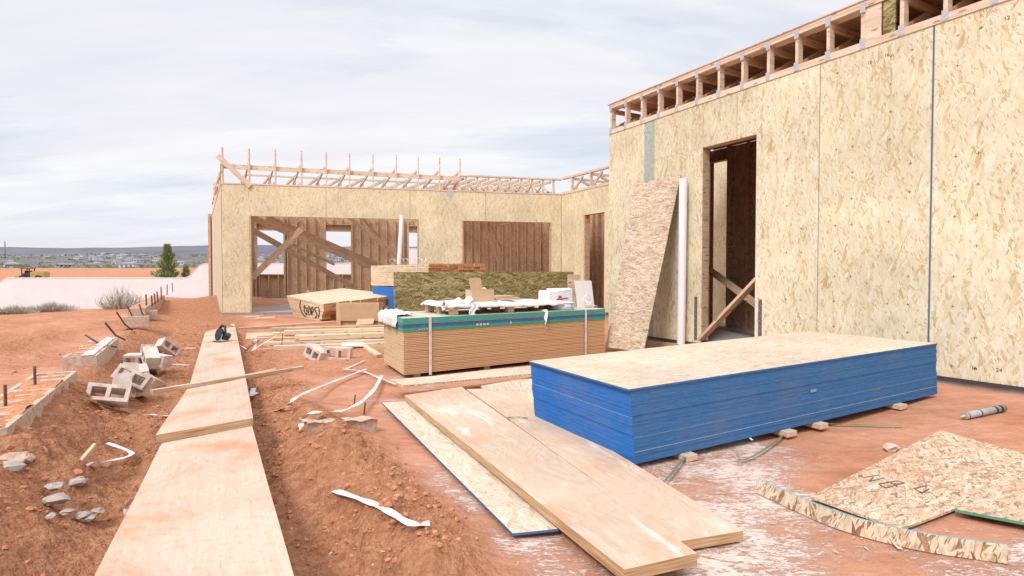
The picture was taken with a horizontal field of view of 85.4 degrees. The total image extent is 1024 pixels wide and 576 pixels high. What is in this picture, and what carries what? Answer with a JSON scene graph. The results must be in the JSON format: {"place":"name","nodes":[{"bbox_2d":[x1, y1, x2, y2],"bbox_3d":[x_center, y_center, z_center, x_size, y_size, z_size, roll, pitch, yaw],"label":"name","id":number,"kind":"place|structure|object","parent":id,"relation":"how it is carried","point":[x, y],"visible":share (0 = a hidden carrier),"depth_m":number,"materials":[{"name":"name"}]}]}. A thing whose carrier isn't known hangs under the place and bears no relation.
{"place":"outdoors","nodes":[
{"label":"outdoors","id":0,"kind":"place"},
{"bbox_2d":[0,245,416,255],"bbox_3d":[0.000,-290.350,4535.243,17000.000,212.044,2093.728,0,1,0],"label":"hills","id":1,"kind":"structure","parent":0,"point":[267,250],"depth_m":5064.46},
{"bbox_2d":[0,0,860,247],"label":"sky","id":2,"kind":"structure","parent":0,"point":[116,116],"materials":[{"name":"white"}]},
{"bbox_2d":[0,254,1023,575],"bbox_3d":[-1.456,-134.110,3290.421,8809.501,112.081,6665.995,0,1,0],"label":"ground","id":3,"kind":"structure","parent":0,"point":[808,462],"depth_m":3.30,"materials":[{"name":"red soil"}]},
{"bbox_2d":[0,303,43,314],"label":"dry bush","id":4,"kind":"object","parent":3,"relation":"on","point":[14,310],"visible":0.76,"depth_m":27.49,"materials":[{"name":"grey plant"}]},
{"bbox_2d":[19,268,49,276],"bbox_3d":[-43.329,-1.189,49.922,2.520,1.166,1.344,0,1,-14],"label":"wheel loader","id":5,"kind":"object","parent":3,"relation":"on","point":[29,273],"visible":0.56,"depth_m":49.61,"materials":[{"name":"yellow paint"}]},
{"bbox_2d":[0,371,76,435],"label":"foundation wall","id":6,"kind":"structure","parent":3,"relation":"on","point":[27,400],"depth_m":3.84,"materials":[{"name":"concrete"}]},
{"bbox_2d":[3,384,6,405],"bbox_3d":[-3.290,0.725,3.602,0.018,0.195,0.018,0,1,0],"label":"rebar","id":7,"kind":"object","parent":6,"relation":"in","point":[5,393],"visible":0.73,"depth_m":3.60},
{"bbox_2d":[33,366,36,384],"bbox_3d":[-3.611,0.700,4.199,0.018,0.216,0.018,0,1,0],"label":"rebar","id":8,"kind":"object","parent":6,"relation":"in","point":[34,376],"visible":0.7,"depth_m":4.19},
{"bbox_2d":[26,301,77,311],"bbox_3d":[-24.584,0.965,29.623,2.364,0.777,2.308,-1,2,-35],"label":"dry bush","id":9,"kind":"object","parent":3,"relation":"on","point":[44,307],"visible":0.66,"depth_m":29.46,"materials":[{"name":"grey plant"}]},
{"bbox_2d":[43,482,64,490],"bbox_3d":[-2.395,1.041,2.901,0.087,0.042,0.084,-1,2,-24],"label":"concrete shard","id":10,"kind":"object","parent":3,"relation":"on","point":[54,486],"visible":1,"depth_m":2.89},
{"bbox_2d":[41,492,70,505],"bbox_3d":[-2.304,1.068,2.805,0.129,0.066,0.120,0,1,0],"label":"concrete shard","id":11,"kind":"object","parent":3,"relation":"on","point":[58,498],"visible":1,"depth_m":2.78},
{"bbox_2d":[59,508,74,514],"bbox_3d":[-2.229,1.119,2.781,0.056,0.025,0.055,0,1,0],"label":"concrete shard","id":12,"kind":"object","parent":3,"relation":"on","point":[66,511],"visible":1,"depth_m":2.77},
{"bbox_2d":[68,476,89,486],"bbox_3d":[-2.454,1.093,3.119,0.128,0.056,0.124,-1,2,-40],"label":"concrete shard","id":13,"kind":"object","parent":3,"relation":"on","point":[79,481],"visible":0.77,"depth_m":3.09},
{"bbox_2d":[74,511,90,519],"bbox_3d":[-2.199,1.160,2.829,0.075,0.034,0.066,0,1,13],"label":"concrete shard","id":14,"kind":"object","parent":3,"relation":"on","point":[79,515],"visible":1,"depth_m":2.82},
{"bbox_2d":[80,443,96,461],"bbox_3d":[-2.607,1.025,3.401,0.022,0.030,0.241,0,14,-16],"label":"wooden stake","id":15,"kind":"object","parent":3,"relation":"on","point":[88,452],"visible":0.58,"depth_m":3.41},
{"bbox_2d":[62,337,118,370],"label":"foundation wall","id":16,"kind":"structure","parent":3,"relation":"on","point":[102,352],"depth_m":6.13,"materials":[{"name":"concrete"}]},
{"bbox_2d":[89,507,104,515],"bbox_3d":[-2.194,1.180,2.924,0.076,0.037,0.076,0,1,-17],"label":"concrete shard","id":17,"kind":"object","parent":3,"relation":"on","point":[96,511],"visible":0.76,"depth_m":2.91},
{"bbox_2d":[84,399,131,413],"bbox_3d":[-3.388,1.021,4.716,0.062,0.262,0.517,0,1,10],"label":"rebar","id":18,"kind":"object","parent":3,"relation":"on","point":[108,407],"visible":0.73,"depth_m":4.64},
{"bbox_2d":[86,382,131,407],"bbox_3d":[-3.514,0.934,4.825,0.308,0.151,0.151,13,-37,-30],"label":"masonry block","id":19,"kind":"object","parent":3,"relation":"on","point":[108,390],"depth_m":4.80,"materials":[{"name":"concrete"}]},
{"bbox_2d":[86,442,134,465],"bbox_3d":[-2.570,1.101,3.524,0.181,0.106,0.765,-1,2,-23],"label":"plastic strap","id":20,"kind":"object","parent":3,"relation":"on","point":[130,452],"visible":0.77,"depth_m":3.82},
{"bbox_2d":[95,284,144,309],"bbox_3d":[-11.786,0.271,16.717,1.323,0.907,1.238,0,1,0],"label":"dry bush","id":21,"kind":"object","parent":3,"relation":"on","point":[118,302],"visible":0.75,"depth_m":16.57,"materials":[{"name":"grey plant"}]},
{"bbox_2d":[111,394,130,397],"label":"masonry block","id":22,"kind":"object","parent":3,"relation":"on","point":[116,396],"depth_m":5.26,"materials":[{"name":"concrete"}]},
{"bbox_2d":[112,373,132,385],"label":"masonry block","id":23,"kind":"object","parent":22,"relation":"on","point":[122,379],"depth_m":5.25,"materials":[{"name":"concrete"}]},
{"bbox_2d":[118,262,138,267],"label":"distant house","id":24,"kind":"structure","parent":3,"relation":"on","point":[127,264],"depth_m":683.65,"materials":[{"name":"tile"}]},
{"bbox_2d":[122,362,139,377],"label":"masonry block","id":25,"kind":"object","parent":3,"relation":"on","point":[135,366],"depth_m":6.09,"materials":[{"name":"concrete"}]},
{"bbox_2d":[123,353,141,363],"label":"masonry block","id":26,"kind":"object","parent":3,"relation":"on","point":[127,357],"depth_m":6.93,"materials":[{"name":"concrete"}]},
{"bbox_2d":[123,316,149,327],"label":"masonry block","id":27,"kind":"structure","parent":3,"relation":"on","point":[136,321],"depth_m":10.21,"materials":[{"name":"concrete"}]},
{"bbox_2d":[131,380,151,397],"bbox_3d":[-3.900,1.057,5.805,0.308,0.151,0.151,-15,-4,41],"label":"masonry block","id":28,"kind":"object","parent":3,"relation":"on","point":[135,392],"depth_m":5.70,"materials":[{"name":"concrete"}]},
{"bbox_2d":[111,363,152,391],"bbox_3d":[-3.864,0.912,5.644,0.308,0.151,0.151,31,-26,-14],"label":"masonry block","id":29,"kind":"object","parent":28,"relation":"on","point":[121,368],"depth_m":5.61,"materials":[{"name":"concrete"}]},
{"bbox_2d":[128,295,164,315],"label":"foundation wall","id":30,"kind":"structure","parent":3,"relation":"on","point":[135,310],"depth_m":12.99,"materials":[{"name":"concrete"}]},
{"bbox_2d":[134,369,164,387],"bbox_3d":[-4.218,1.077,6.413,0.308,0.151,0.151,22,-22,18],"label":"masonry block","id":31,"kind":"object","parent":3,"relation":"on","point":[156,382],"depth_m":6.36,"materials":[{"name":"concrete"}]},
{"bbox_2d":[135,363,149,381],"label":"masonry block","id":32,"kind":"object","parent":31,"relation":"on","point":[143,367],"depth_m":6.43,"materials":[{"name":"concrete"}]},
{"bbox_2d":[141,347,160,368],"bbox_3d":[-4.410,0.851,6.772,0.151,0.151,0.308,5,18,-42],"label":"masonry block","id":33,"kind":"object","parent":32,"relation":"on","point":[150,357],"depth_m":6.70,"materials":[{"name":"concrete"}]},
{"bbox_2d":[146,310,157,319],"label":"masonry block","id":34,"kind":"structure","parent":3,"relation":"on","point":[152,314],"depth_m":11.89,"materials":[{"name":"concrete"}]},
{"bbox_2d":[149,368,159,374],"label":"masonry block","id":35,"kind":"object","parent":3,"relation":"on","point":[155,371],"depth_m":7.18,"materials":[{"name":"concrete"}]},
{"bbox_2d":[159,353,172,367],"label":"masonry block","id":36,"kind":"object","parent":35,"relation":"on","point":[165,360],"depth_m":7.10,"materials":[{"name":"concrete"}]},
{"bbox_2d":[150,243,180,276],"bbox_3d":[-21.916,-1.120,35.525,2.025,3.512,2.307,0,1,0],"label":"pine tree","id":37,"kind":"object","parent":3,"relation":"on","point":[167,256],"visible":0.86,"depth_m":35.26,"materials":[{"name":"green plant"}]},
{"bbox_2d":[154,337,180,355],"bbox_3d":[-5.281,0.916,8.511,0.151,0.151,0.308,-12,-44,20],"label":"masonry block","id":38,"kind":"object","parent":3,"relation":"on","point":[168,347],"depth_m":8.47,"materials":[{"name":"concrete"}]},
{"bbox_2d":[0,253,345,267],"bbox_3d":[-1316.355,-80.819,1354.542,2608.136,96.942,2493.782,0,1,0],"label":"desert scrub","id":39,"kind":"object","parent":3,"relation":"on","point":[25,265],"visible":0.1,"depth_m":1083.34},
{"bbox_2d":[180,265,190,276],"bbox_3d":[-21.126,-0.697,35.935,0.925,1.651,0.827,1,1,21],"label":"pine tree","id":40,"kind":"object","parent":3,"relation":"on","point":[186,270],"visible":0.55,"depth_m":35.87,"materials":[{"name":"green plant"}]},
{"bbox_2d":[0,248,416,308],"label":"stucco wall","id":41,"kind":"structure","parent":3,"relation":"on","point":[83,292],"depth_m":33.01,"materials":[{"name":"paint"}]},
{"bbox_2d":[190,324,243,382],"bbox_3d":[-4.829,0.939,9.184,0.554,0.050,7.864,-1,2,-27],"label":"plywood sheet","id":42,"kind":"object","parent":3,"relation":"on","point":[217,359],"visible":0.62,"depth_m":7.67,"materials":[{"name":"wood"}]},
{"bbox_2d":[156,370,252,442],"bbox_3d":[-2.673,0.974,4.996,0.564,0.072,3.026,-2,0,-26],"label":"plywood sheet","id":43,"kind":"object","parent":42,"relation":"on","point":[209,409],"visible":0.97,"depth_m":4.19,"materials":[{"name":"wood"}]},
{"bbox_2d":[94,426,293,575],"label":"plywood sheet","id":44,"kind":"object","parent":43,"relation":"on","point":[202,505],"visible":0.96,"depth_m":2.29,"materials":[{"name":"wood"}]},
{"bbox_2d":[150,366,303,393],"bbox_3d":[-2.871,0.942,5.794,0.045,0.038,1.716,1,0,28],"label":"wooden stake","id":45,"kind":"object","parent":43,"relation":"on","point":[189,385],"visible":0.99,"depth_m":5.61,"materials":[{"name":"wood"}]},
{"bbox_2d":[245,369,277,379],"bbox_3d":[-2.837,0.977,6.282,0.070,0.060,0.432,1,1,21],"label":"wooden stake","id":46,"kind":"object","parent":43,"relation":"on","point":[261,376],"visible":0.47,"depth_m":6.25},
{"bbox_2d":[209,324,230,341],"bbox_3d":[-4.954,0.781,9.491,0.322,0.315,0.247,1,-12,38],"label":"circular saw","id":47,"kind":"object","parent":42,"relation":"on","point":[221,333],"visible":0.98,"depth_m":9.42,"materials":[{"name":"metal"}]},
{"bbox_2d":[245,332,272,339],"bbox_3d":[-5.125,0.977,11.301,0.557,0.026,0.788,1,5,-26],"label":"plywood piece","id":48,"kind":"object","parent":3,"relation":"on","point":[251,336],"visible":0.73,"depth_m":11.25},
{"bbox_2d":[273,336,294,340],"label":"loose board","id":49,"kind":"object","parent":3,"relation":"on","point":[284,338],"visible":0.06,"depth_m":10.71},
{"bbox_2d":[238,321,334,328],"bbox_3d":[-5.173,0.867,12.890,2.213,0.050,0.120,-2,2,-44],"label":"loose board","id":50,"kind":"object","parent":3,"relation":"on","point":[289,325],"visible":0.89,"depth_m":12.83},
{"bbox_2d":[0,324,609,575],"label":"soil clods","id":51,"kind":"object","parent":3,"relation":"on","point":[388,504],"visible":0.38,"depth_m":2.90,"materials":[{"name":"soil"}]},
{"bbox_2d":[303,343,330,359],"bbox_3d":[-3.034,1.030,8.638,0.395,0.194,0.194,23,5,35],"label":"masonry block","id":52,"kind":"object","parent":3,"relation":"on","point":[314,352],"depth_m":8.58,"materials":[{"name":"concrete"}]},
{"bbox_2d":[264,339,383,345],"bbox_3d":[-3.422,1.026,10.432,2.297,0.080,0.170,0,1,-13],"label":"loose board","id":53,"kind":"object","parent":3,"relation":"on","point":[270,343],"visible":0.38,"depth_m":10.32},
{"bbox_2d":[271,325,383,331],"bbox_3d":[-3.982,0.900,12.385,2.542,0.090,0.200,0,1,-22],"label":"loose board","id":54,"kind":"object","parent":3,"relation":"on","point":[276,329],"visible":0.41,"depth_m":12.23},
{"bbox_2d":[288,369,366,404],"bbox_3d":[-1.992,1.026,6.076,0.182,0.198,2.746,0,1,-2],"label":"plastic strap","id":55,"kind":"object","parent":3,"relation":"on","point":[292,399],"visible":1,"depth_m":5.66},
{"bbox_2d":[272,330,383,336],"bbox_3d":[-3.733,0.953,11.671,2.392,0.090,0.200,0,1,-17],"label":"loose board","id":56,"kind":"object","parent":3,"relation":"on","point":[274,334],"visible":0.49,"depth_m":11.57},
{"bbox_2d":[284,327,383,334],"bbox_3d":[-3.637,0.911,11.758,2.196,0.090,0.200,0,1,-23],"label":"loose board","id":57,"kind":"object","parent":56,"relation":"on","point":[298,332],"visible":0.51,"depth_m":11.58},
{"bbox_2d":[273,342,383,349],"bbox_3d":[-3.204,1.046,10.020,2.046,0.070,0.130,0,1,-14],"label":"loose board","id":58,"kind":"object","parent":3,"relation":"on","point":[303,346],"visible":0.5,"depth_m":9.93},
{"bbox_2d":[341,342,362,346],"bbox_3d":[-2.890,1.028,10.076,0.389,0.025,0.555,-1,3,-15],"label":"plywood piece","id":59,"kind":"object","parent":58,"relation":"on","point":[354,345],"visible":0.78,"depth_m":9.91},
{"bbox_2d":[283,338,383,341],"bbox_3d":[-3.303,1.012,10.605,1.998,0.080,0.160,0,1,-17],"label":"loose board","id":60,"kind":"object","parent":3,"relation":"on","point":[333,339],"visible":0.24,"depth_m":10.52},
{"bbox_2d":[295,332,383,340],"bbox_3d":[-3.196,0.922,10.620,1.785,0.090,0.200,0,1,-18],"label":"loose board","id":61,"kind":"object","parent":60,"relation":"on","point":[338,336],"visible":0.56,"depth_m":10.49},
{"bbox_2d":[287,288,388,320],"bbox_3d":[-4.713,0.423,15.255,2.680,0.824,2.083,1,2,40],"label":"lumber bundle","id":62,"kind":"object","parent":3,"relation":"on","point":[319,305],"visible":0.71,"depth_m":14.80,"materials":[{"name":"beige"}]},
{"bbox_2d":[324,346,352,359],"bbox_3d":[-2.705,1.020,8.646,0.395,0.194,0.194,4,-1,-4],"label":"masonry block","id":63,"kind":"object","parent":3,"relation":"on","point":[338,356],"depth_m":8.56,"materials":[{"name":"concrete"}]},
{"bbox_2d":[301,416,377,435],"bbox_3d":[-1.266,1.024,4.080,0.534,0.131,0.152,8,-4,-41],"label":"concrete lump","id":64,"kind":"object","parent":3,"relation":"on","point":[368,423],"visible":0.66,"depth_m":4.11,"materials":[{"name":"concrete"}]},
{"bbox_2d":[298,375,382,428],"bbox_3d":[-1.461,0.993,5.461,0.294,0.270,2.933,0,1,-1],"label":"plastic strap","id":65,"kind":"object","parent":3,"relation":"on","point":[301,424],"visible":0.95,"depth_m":4.57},
{"bbox_2d":[336,301,382,325],"bbox_3d":[-3.768,0.646,13.455,1.172,0.630,0.780,0,1,-3],"label":"cardboard box","id":66,"kind":"object","parent":3,"relation":"on","point":[356,313],"visible":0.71,"depth_m":13.23,"materials":[{"name":"cardboard"}]},
{"bbox_2d":[362,344,381,357],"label":"loose board","id":67,"kind":"object","parent":3,"relation":"on","point":[373,352],"visible":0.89,"depth_m":9.23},
{"bbox_2d":[331,489,429,525],"bbox_3d":[-0.653,1.025,2.599,0.796,0.078,0.094,1,2,43],"label":"plastic strap","id":68,"kind":"object","parent":3,"relation":"on","point":[391,512],"visible":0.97,"depth_m":2.48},
{"bbox_2d":[373,286,393,309],"bbox_3d":[-2.546,0.401,14.993,1.200,0.868,2.667,-1,2,-44],"label":"sheathing stack","id":69,"kind":"object","parent":3,"relation":"on","point":[388,291],"visible":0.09,"depth_m":14.97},
{"bbox_2d":[371,264,464,285],"bbox_3d":[-2.576,-0.341,14.998,1.212,0.574,2.824,-1,2,-44],"label":"lumber bundle","id":70,"kind":"object","parent":69,"relation":"on","point":[385,280],"visible":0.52,"depth_m":14.67,"materials":[{"name":"wood"}]},
{"bbox_2d":[385,257,430,264],"bbox_3d":[-2.792,-0.700,14.644,0.118,0.180,2.117,-1,2,-44],"label":"curled strapping","id":71,"kind":"object","parent":70,"relation":"on","point":[407,261],"visible":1,"depth_m":14.63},
{"bbox_2d":[208,147,561,314],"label":"framed garage","id":72,"kind":"structure","parent":3,"relation":"on","point":[509,229],"depth_m":17.62,"materials":[{"name":"osb sheathing"},{"name":"wood lumber framing"}]},
{"bbox_2d":[397,215,403,264],"bbox_3d":[-3.385,-1.455,16.814,0.221,1.494,0.130,0,1,-13],"label":"plastic pipe","id":73,"kind":"object","parent":72,"relation":"attached to","point":[400,236],"visible":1,"depth_m":16.76,"materials":[{"name":"white plastic"}]},
{"bbox_2d":[410,263,484,271],"bbox_3d":[-1.894,0.116,15.228,1.520,1.526,2.288,-1,2,-27],"label":"lumber bundle","id":74,"kind":"object","parent":3,"relation":"on","point":[473,267],"visible":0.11,"depth_m":14.40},
{"bbox_2d":[390,366,530,386],"bbox_3d":[-0.400,0.962,6.072,1.792,0.026,0.467,-1,2,-29],"label":"strand board piece","id":75,"kind":"object","parent":3,"relation":"on","point":[478,375],"visible":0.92,"depth_m":5.97,"materials":[{"name":"wood"}]},
{"bbox_2d":[382,401,557,535],"bbox_3d":[-0.477,1.081,3.810,0.257,0.018,2.887,-1,1,-24],"label":"strand board strip","id":76,"kind":"object","parent":3,"relation":"on","point":[510,510],"visible":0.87,"depth_m":3.17,"materials":[{"name":"wood"}]},
{"bbox_2d":[393,272,573,311],"bbox_3d":[-0.332,0.388,10.031,3.768,1.366,0.033,-1,-4,-32],"label":"strand board sheet","id":77,"kind":"object","parent":3,"relation":"on","point":[413,291],"visible":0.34,"depth_m":9.69,"materials":[{"name":"wood"}]},
{"bbox_2d":[378,306,605,376],"bbox_3d":[-0.170,0.734,8.430,3.703,0.795,1.196,-1,2,-34],"label":"subfloor stack","id":78,"kind":"object","parent":3,"relation":"on","point":[416,343],"visible":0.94,"depth_m":7.68,"materials":[{"name":"brown wood"}]},
{"bbox_2d":[378,308,412,327],"bbox_3d":[-1.605,0.395,7.628,0.310,0.204,1.018,-1,2,-26],"label":"plastic wrapper","id":79,"kind":"object","parent":78,"relation":"on","point":[389,316],"visible":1,"depth_m":7.50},
{"bbox_2d":[425,305,557,314],"bbox_3d":[-0.242,0.279,8.307,1.929,0.122,0.827,-1,2,-34],"label":"wooden pallet","id":80,"kind":"object","parent":78,"relation":"on","point":[430,308],"visible":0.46,"depth_m":8.00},
{"bbox_2d":[420,299,564,307],"bbox_3d":[-0.245,0.217,8.281,2.067,0.104,0.920,-1,2,-34],"label":"plastic sheeting","id":81,"kind":"object","parent":80,"relation":"on","point":[519,303],"visible":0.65,"depth_m":7.96,"materials":[{"name":"plastic"}]},
{"bbox_2d":[441,296,473,310],"bbox_3d":[-0.739,0.209,7.520,0.422,0.198,0.158,-1,2,-34],"label":"bunched plastic","id":82,"kind":"object","parent":81,"relation":"on","point":[458,300],"visible":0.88,"depth_m":7.48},
{"bbox_2d":[469,303,477,314],"bbox_3d":[-0.523,0.284,7.506,0.161,0.172,0.052,-1,2,-34],"label":"plastic tail","id":83,"kind":"object","parent":81,"relation":"hanging from","point":[473,309],"visible":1,"depth_m":7.50},
{"bbox_2d":[465,278,493,301],"bbox_3d":[-0.508,0.024,8.055,0.390,0.340,0.336,-1,2,-26],"label":"cardboard box","id":84,"kind":"object","parent":81,"relation":"on","point":[477,292],"visible":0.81,"depth_m":7.90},
{"bbox_2d":[494,297,519,299],"bbox_3d":[-0.104,0.159,8.361,0.420,0.035,0.200,-1,2,-28],"label":"board offcut","id":85,"kind":"object","parent":81,"relation":"on","point":[510,298],"visible":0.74,"depth_m":8.30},
{"bbox_2d":[533,309,547,328],"bbox_3d":[0.431,0.456,8.282,0.072,0.283,0.356,-1,2,-28],"label":"torn strap","id":86,"kind":"object","parent":78,"relation":"hanging from","point":[545,315],"visible":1,"depth_m":8.15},
{"bbox_2d":[539,288,571,308],"bbox_3d":[0.699,0.161,9.009,0.480,0.322,0.304,-1,2,-34],"label":"white box","id":87,"kind":"object","parent":78,"relation":"on","point":[558,294],"visible":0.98,"depth_m":8.90,"materials":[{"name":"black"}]},
{"bbox_2d":[550,302,574,309],"bbox_3d":[0.780,0.275,8.633,0.383,0.111,0.383,-1,2,-34],"label":"blue white tub","id":88,"kind":"object","parent":78,"relation":"on","point":[568,306],"visible":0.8,"depth_m":8.48,"materials":[{"name":"plastic"}]},
{"bbox_2d":[568,275,579,305],"bbox_3d":[1.065,0.040,9.535,0.270,0.540,0.016,-1,2,-34],"label":"tan card","id":89,"kind":"object","parent":78,"relation":"on","point":[571,280],"visible":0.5,"depth_m":9.52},
{"bbox_2d":[574,281,593,307],"bbox_3d":[1.168,0.098,9.172,0.366,0.440,0.177,-1,2,-34],"label":"white card sheet","id":90,"kind":"object","parent":78,"relation":"on","point":[583,289],"visible":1,"depth_m":9.12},
{"bbox_2d":[481,377,533,401],"bbox_3d":[-0.042,1.030,5.525,0.570,0.034,1.512,0,1,1],"label":"strand board piece","id":91,"kind":"object","parent":3,"relation":"on","point":[522,387],"visible":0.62,"depth_m":5.67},
{"bbox_2d":[405,387,696,575],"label":"plywood plank","id":92,"kind":"object","parent":3,"relation":"on","point":[612,533],"visible":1,"depth_m":2.85,"materials":[{"name":"wood"}]},
{"bbox_2d":[466,389,742,548],"bbox_3d":[0.309,1.072,4.040,0.429,0.050,3.438,0,1,-19],"label":"plywood plank","id":93,"kind":"object","parent":3,"relation":"on","point":[684,519],"visible":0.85,"depth_m":3.08,"materials":[{"name":"wood"}]},
{"bbox_2d":[606,175,680,349],"bbox_3d":[2.091,-0.434,8.970,0.100,2.944,1.039,20,-13,-34],"label":"strand board sheet","id":94,"kind":"object","parent":3,"relation":"on","point":[649,224],"visible":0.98,"depth_m":8.92,"materials":[{"name":"wood"}]},
{"bbox_2d":[562,140,755,322],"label":"framed link wing","id":95,"kind":"structure","parent":3,"relation":"on","point":[585,233],"depth_m":17.04,"materials":[{"name":"osb sheathing"},{"name":"wood lumber framing"}]},
{"bbox_2d":[648,341,677,346],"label":"wall foot board","id":96,"kind":"object","parent":3,"relation":"on","point":[656,344],"depth_m":9.09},
{"bbox_2d":[329,390,1014,575],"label":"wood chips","id":97,"kind":"object","parent":3,"relation":"on","point":[717,514],"visible":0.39,"depth_m":2.41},
{"bbox_2d":[663,453,687,481],"bbox_3d":[0.979,1.083,3.336,0.026,0.014,0.609,1,2,32],"label":"plastic strap","id":98,"kind":"object","parent":3,"relation":"on","point":[673,470],"visible":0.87,"depth_m":3.31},
{"bbox_2d":[672,451,697,461],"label":"wooden block","id":99,"kind":"object","parent":3,"relation":"on","point":[690,456],"depth_m":3.57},
{"bbox_2d":[529,331,936,463],"bbox_3d":[2.024,0.780,4.777,3.660,0.473,1.250,-2,2,-28],"label":"sheathing stack","id":100,"kind":"object","parent":99,"relation":"on","point":[636,406],"visible":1,"depth_m":4.08,"materials":[{"name":"wood"}]},
{"bbox_2d":[736,435,783,459],"bbox_3d":[1.734,1.073,3.788,0.791,0.032,0.077,-1,2,-42],"label":"plastic strap","id":101,"kind":"object","parent":3,"relation":"on","point":[765,448],"visible":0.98,"depth_m":3.69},
{"bbox_2d":[771,428,796,437],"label":"wooden block","id":102,"kind":"object","parent":3,"relation":"on","point":[788,433],"depth_m":4.04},
{"bbox_2d":[607,0,1023,394],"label":"framed house","id":103,"kind":"structure","parent":3,"relation":"on","point":[875,178],"depth_m":6.49,"materials":[{"name":"beige"}]},
{"bbox_2d":[677,178,687,344],"bbox_3d":[2.658,-0.410,8.666,0.137,2.587,0.146,0,1,0],"label":"plastic pipe","id":104,"kind":"object","parent":103,"relation":"attached to","point":[682,246],"visible":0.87,"depth_m":8.62,"materials":[{"name":"white plastic"}]},
{"bbox_2d":[804,421,827,429],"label":"wooden block","id":105,"kind":"object","parent":3,"relation":"on","point":[820,425],"depth_m":4.22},
{"bbox_2d":[756,478,1007,563],"bbox_3d":[1.639,1.095,2.618,0.185,0.074,1.041,-1,2,-44],"label":"strand board strip","id":106,"kind":"object","parent":3,"relation":"on","point":[952,546],"visible":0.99,"depth_m":2.47,"materials":[{"name":"wood"}]},
{"bbox_2d":[883,443,900,452],"bbox_3d":[2.577,1.085,3.771,0.099,0.062,0.091,0,1,0],"label":"rock","id":107,"kind":"object","parent":3,"relation":"on","point":[891,448],"visible":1,"depth_m":3.74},
{"bbox_2d":[883,403,907,409],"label":"wooden block","id":108,"kind":"object","parent":3,"relation":"on","point":[900,406],"depth_m":4.75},
{"bbox_2d":[811,430,1023,528],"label":"strand board sheet","id":109,"kind":"object","parent":3,"relation":"on","point":[939,473],"visible":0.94,"depth_m":3.13,"materials":[{"name":"wood"}]},
{"bbox_2d":[955,468,1023,524],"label":"strand board sheet","id":110,"kind":"object","parent":109,"relation":"on","point":[999,496],"visible":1,"depth_m":2.83,"materials":[{"name":"beige wood"}]},
{"bbox_2d":[960,405,1006,418],"bbox_3d":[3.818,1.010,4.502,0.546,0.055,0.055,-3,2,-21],"label":"caulk tube","id":111,"kind":"object","parent":3,"relation":"on","point":[983,412],"visible":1,"depth_m":4.48,"materials":[{"name":"white plastic"}]},
{"bbox_3d":[-2.665,1.118,2.335,0.360,0.290,1.950,-1,2,-30],"label":"concrete footing","id":112,"kind":"object","parent":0,"visible":0},
{"bbox_2d":[3,460,26,472],"bbox_3d":[-2.612,0.932,2.849,0.147,0.075,0.140,0,1,19],"label":"rubble chunk","id":113,"kind":"object","parent":112,"relation":"on","point":[16,466],"visible":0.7,"depth_m":2.85,"materials":[{"name":"stone"}]},
{"bbox_2d":[0,451,29,463],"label":"rubble chunk","id":114,"kind":"object","parent":112,"relation":"on","point":[18,456],"visible":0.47,"depth_m":2.96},
{"bbox_2d":[21,453,35,463],"bbox_3d":[-2.653,0.927,3.000,0.116,0.065,0.096,-1,2,-39],"label":"rubble chunk","id":115,"kind":"object","parent":112,"relation":"on","point":[30,458],"visible":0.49,"depth_m":3.00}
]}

